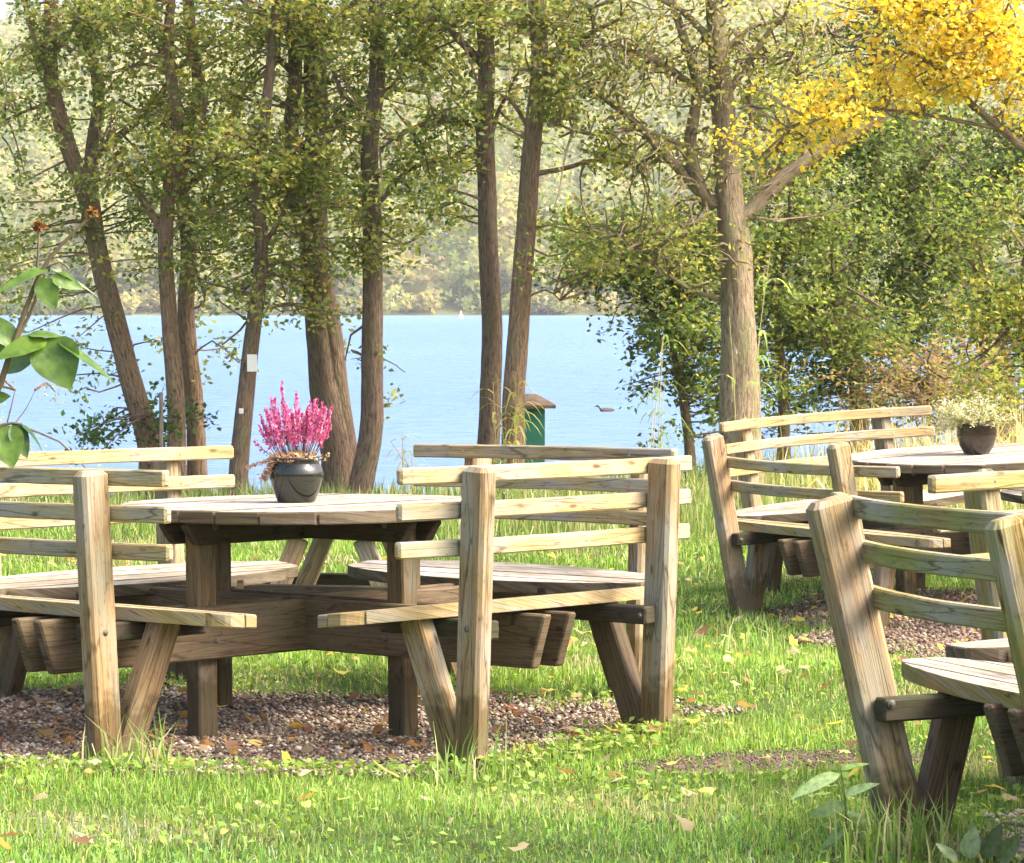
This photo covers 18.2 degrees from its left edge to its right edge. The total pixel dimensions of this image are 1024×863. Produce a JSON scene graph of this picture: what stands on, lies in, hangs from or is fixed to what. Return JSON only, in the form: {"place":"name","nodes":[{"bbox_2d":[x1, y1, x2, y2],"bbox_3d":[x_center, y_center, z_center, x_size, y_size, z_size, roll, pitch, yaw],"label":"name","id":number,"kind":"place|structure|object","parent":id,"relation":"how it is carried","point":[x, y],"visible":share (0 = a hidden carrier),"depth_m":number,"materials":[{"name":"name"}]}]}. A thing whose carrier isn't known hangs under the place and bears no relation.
{"place":"outdoors","nodes":[
{"label":"outdoors","id":0,"kind":"place"},
{"bbox_2d":[0,682,744,778],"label":"gravel","id":1,"kind":"structure","parent":0,"point":[271,724],"depth_m":11.39,"materials":[{"name":"gravel"}]},
{"bbox_2d":[0,444,691,772],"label":"round picnic table","id":2,"kind":"object","parent":1,"relation":"on","point":[201,617],"visible":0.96,"depth_m":10.99,"materials":[{"name":"wood"}]},
{"bbox_2d":[245,381,333,502],"bbox_3d":[-0.801,0.035,11.601,0.307,0.440,0.218,1,3,24],"label":"flower pot","id":3,"kind":"object","parent":2,"relation":"on","point":[295,475],"visible":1,"depth_m":11.56,"materials":[{"name":"black ceramic"}]},
{"bbox_2d":[0,680,724,765],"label":"fallen leaves","id":4,"kind":"object","parent":1,"relation":"on","point":[230,744],"visible":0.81,"depth_m":11.17,"materials":[{"name":"brown plant"}]},
{"bbox_2d":[0,315,1023,499],"bbox_3d":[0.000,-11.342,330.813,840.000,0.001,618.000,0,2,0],"label":"lake","id":5,"kind":"structure","parent":0,"point":[573,367],"depth_m":83.31,"materials":[{"name":"liquid"}]},
{"bbox_2d":[594,405,614,411],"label":"duck","id":6,"kind":"object","parent":5,"relation":"on","point":[606,409],"visible":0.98,"depth_m":64.55},
{"bbox_2d":[0,483,1023,862],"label":"ground","id":7,"kind":"structure","parent":0,"point":[492,827],"depth_m":9.57,"materials":[{"name":"green plant"}]},
{"bbox_2d":[0,368,100,467],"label":"pale shrub","id":8,"kind":"object","parent":7,"relation":"on","point":[11,387],"visible":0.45,"depth_m":22.01,"materials":[{"name":"green plant"}]},
{"bbox_2d":[0,205,112,468],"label":"rose bush","id":9,"kind":"object","parent":7,"relation":"on","point":[54,358],"visible":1,"depth_m":3.99,"materials":[{"name":"green plant"}]},
{"bbox_2d":[0,0,235,499],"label":"alder tree","id":10,"kind":"object","parent":7,"relation":"on","point":[43,53],"visible":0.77,"depth_m":24.88,"materials":[{"name":"green plant"}]},
{"bbox_2d":[46,376,221,468],"bbox_3d":[-2.935,0.115,24.987,1.348,1.188,1.420,0,2,0],"label":"dark bush","id":11,"kind":"object","parent":7,"relation":"on","point":[94,438],"visible":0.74,"depth_m":24.81,"materials":[{"name":"green plant"}]},
{"bbox_2d":[159,392,162,447],"bbox_3d":[-2.665,0.162,24.327,0.030,0.925,0.025,0,2,0],"label":"stake","id":12,"kind":"object","parent":7,"relation":"on","point":[160,419],"visible":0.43,"depth_m":24.31,"materials":[{"name":"grey wood"}]},
{"bbox_2d":[34,0,322,496],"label":"alder tree","id":13,"kind":"object","parent":7,"relation":"on","point":[168,168],"visible":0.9,"depth_m":24.48,"materials":[{"name":"green plant"}]},
{"bbox_2d":[118,0,384,490],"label":"alder tree","id":14,"kind":"object","parent":7,"relation":"on","point":[189,349],"visible":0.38,"depth_m":25.21,"materials":[{"name":"green plant"}]},
{"bbox_2d":[134,0,384,495],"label":"alder tree","id":15,"kind":"object","parent":7,"relation":"on","point":[262,275],"visible":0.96,"depth_m":24.11,"materials":[{"name":"green plant"}]},
{"bbox_2d":[244,538,386,593],"bbox_3d":[-0.735,0.708,14.041,1.094,0.584,0.840,0,2,11],"label":"bench","id":16,"kind":"object","parent":7,"relation":"on","point":[310,578],"visible":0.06,"depth_m":13.82,"materials":[{"name":"wood"}]},
{"bbox_2d":[185,0,451,493],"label":"alder tree","id":17,"kind":"object","parent":7,"relation":"on","point":[327,376],"visible":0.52,"depth_m":24.66,"materials":[{"name":"green plant"}]},
{"bbox_2d":[271,0,502,493],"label":"alder tree","id":18,"kind":"object","parent":7,"relation":"on","point":[369,245],"visible":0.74,"depth_m":24.19,"materials":[{"name":"green plant"}]},
{"bbox_2d":[379,435,427,494],"bbox_3d":[-0.863,0.268,24.491,0.538,0.551,0.472,1,3,24],"label":"reed plant","id":19,"kind":"object","parent":7,"relation":"on","point":[403,460],"visible":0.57,"depth_m":24.45,"materials":[{"name":"green plant"}]},
{"bbox_2d":[325,0,571,493],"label":"alder tree","id":20,"kind":"object","parent":7,"relation":"on","point":[492,331],"visible":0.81,"depth_m":23.70,"materials":[{"name":"green plant"}]},
{"bbox_2d":[465,373,551,498],"bbox_3d":[-0.004,0.090,23.213,0.586,1.048,0.615,2,3,40],"label":"reed plant","id":21,"kind":"object","parent":7,"relation":"on","point":[517,418],"visible":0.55,"depth_m":23.20,"materials":[{"name":"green plant"}]},
{"bbox_2d":[0,657,1023,862],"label":"clover","id":22,"kind":"object","parent":7,"relation":"on","point":[296,818],"visible":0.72,"depth_m":10.03,"materials":[{"name":"green plant"}]},
{"bbox_2d":[0,441,1023,555],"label":"bank grass","id":23,"kind":"structure","parent":7,"relation":"on","point":[696,509],"depth_m":22.54,"materials":[{"name":"green plant"}]},
{"bbox_2d":[0,549,1023,862],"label":"fallen leaves","id":24,"kind":"object","parent":7,"relation":"on","point":[686,823],"visible":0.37,"depth_m":10.88,"materials":[{"name":"yellow plant"}]},
{"bbox_2d":[525,394,555,497],"bbox_3d":[0.143,0.146,24.126,0.370,0.862,0.340,0,2,0],"label":"green box","id":25,"kind":"object","parent":7,"relation":"on","point":[533,436],"visible":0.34,"depth_m":24.03,"materials":[{"name":"paint"}]},
{"bbox_2d":[419,0,703,499],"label":"alder tree","id":26,"kind":"object","parent":7,"relation":"on","point":[523,268],"visible":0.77,"depth_m":23.29,"materials":[{"name":"green plant"}]},
{"bbox_2d":[634,334,692,448],"bbox_3d":[1.040,-0.009,21.995,0.462,1.318,0.510,0,2,0],"label":"reed plant","id":27,"kind":"object","parent":7,"relation":"on","point":[657,390],"visible":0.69,"depth_m":22.02,"materials":[{"name":"green plant"}]},
{"bbox_2d":[532,189,809,481],"bbox_3d":[1.254,-0.668,25.993,2.415,2.633,2.104,0,2,0],"label":"leafy bush","id":28,"kind":"object","parent":7,"relation":"on","point":[689,334],"visible":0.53,"depth_m":25.83,"materials":[{"name":"green plant"}]},
{"bbox_2d":[475,0,937,509],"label":"old shore tree","id":29,"kind":"object","parent":7,"relation":"on","point":[735,212],"visible":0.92,"depth_m":22.87,"materials":[{"name":"green plant"}]},
{"bbox_2d":[702,251,793,509],"bbox_3d":[1.589,-0.263,21.536,0.432,1.898,0.631,1,3,25],"label":"reed plant","id":30,"kind":"object","parent":7,"relation":"on","point":[759,335],"visible":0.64,"depth_m":21.48,"materials":[{"name":"green plant"}]},
{"bbox_2d":[624,747,924,773],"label":"bare earth","id":31,"kind":"structure","parent":7,"relation":"on","point":[716,761],"depth_m":10.19,"materials":[{"name":"soil"}]},
{"bbox_2d":[668,36,926,479],"bbox_3d":[2.349,-1.308,26.383,2.206,3.881,2.203,0,2,0],"label":"young alder","id":32,"kind":"object","parent":7,"relation":"on","point":[813,319],"visible":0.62,"depth_m":26.27,"materials":[{"name":"green plant"}]},
{"bbox_2d":[790,763,879,849],"bbox_3d":[0.836,0.996,8.289,0.236,0.267,0.048,0,2,-7],"label":"weed","id":33,"kind":"object","parent":7,"relation":"on","point":[818,782],"visible":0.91,"depth_m":8.29,"materials":[{"name":"green plant"}]},
{"bbox_2d":[701,405,1023,626],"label":"round picnic table","id":34,"kind":"object","parent":7,"relation":"on","point":[772,537],"visible":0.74,"depth_m":16.34,"materials":[{"name":"wood"}]},
{"bbox_2d":[929,388,1020,453],"bbox_3d":[2.394,-0.056,16.579,0.473,0.344,0.368,0,2,0],"label":"flower pot","id":35,"kind":"object","parent":34,"relation":"on","point":[976,429],"visible":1,"depth_m":16.51,"materials":[{"name":"black ceramic"}]},
{"bbox_2d":[707,0,1023,248],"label":"autumn maple","id":36,"kind":"object","parent":7,"relation":"on","point":[971,22],"visible":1,"depth_m":19.83,"materials":[{"name":"yellow plant"}]},
{"bbox_2d":[709,57,1023,453],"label":"leafy tree","id":37,"kind":"object","parent":7,"relation":"on","point":[931,252],"visible":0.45,"depth_m":28.71,"materials":[{"name":"green plant"}]},
{"bbox_2d":[764,587,981,657],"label":"gravel","id":38,"kind":"structure","parent":7,"relation":"on","point":[911,630],"depth_m":15.43,"materials":[{"name":"beige gravel"}]},
{"bbox_2d":[757,391,1023,509],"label":"dry reeds","id":39,"kind":"object","parent":7,"relation":"on","point":[923,441],"visible":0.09,"depth_m":22.93,"materials":[{"name":"beige plant"}]},
{"bbox_2d":[784,0,1023,442],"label":"dark leaning tree","id":40,"kind":"object","parent":7,"relation":"on","point":[1015,158],"visible":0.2,"depth_m":30.81,"materials":[{"name":"green plant"}]},
{"bbox_2d":[801,317,1023,451],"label":"brown shrub","id":41,"kind":"object","parent":7,"relation":"on","point":[927,387],"visible":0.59,"depth_m":25.94,"materials":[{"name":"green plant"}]},
{"bbox_2d":[806,468,1023,846],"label":"round picnic table","id":42,"kind":"object","parent":7,"relation":"on","point":[970,681],"visible":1,"depth_m":8.35,"materials":[{"name":"wood"}]},
{"bbox_2d":[921,153,1023,439],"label":"yellow green shrub","id":43,"kind":"object","parent":7,"relation":"on","point":[988,293],"visible":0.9,"depth_m":23.84,"materials":[{"name":"green plant"}]},
{"bbox_2d":[935,823,1019,862],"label":"weed","id":44,"kind":"object","parent":7,"relation":"on","point":[991,845],"visible":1,"depth_m":7.95,"materials":[{"name":"green plant"}]},
{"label":"gravel bed","id":45,"kind":"structure","parent":7,"relation":"on","visible":0},
{"bbox_2d":[948,808,1023,859],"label":"gravel","id":46,"kind":"structure","parent":45,"relation":"on","point":[1021,843],"depth_m":8.64,"materials":[{"name":"grey gravel"}]},
{"bbox_2d":[0,32,1023,314],"bbox_3d":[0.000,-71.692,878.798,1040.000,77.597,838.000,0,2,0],"label":"hills","id":47,"kind":"structure","parent":0,"point":[450,308],"depth_m":478.80,"materials":[{"name":"green plant"}]},
{"bbox_2d":[0,0,1023,314],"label":"forest","id":48,"kind":"object","parent":47,"relation":"on","point":[466,274],"visible":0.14,"depth_m":511.41,"materials":[{"name":"green plant"}]},
{"bbox_2d":[0,0,1023,50],"label":"sky","id":49,"kind":"structure","parent":0,"point":[4,8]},
{"bbox_2d":[79,612,1009,862],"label":"tussock grass","id":50,"kind":"structure","parent":0,"point":[919,834],"depth_m":8.28,"materials":[{"name":"green plant"}]}
]}

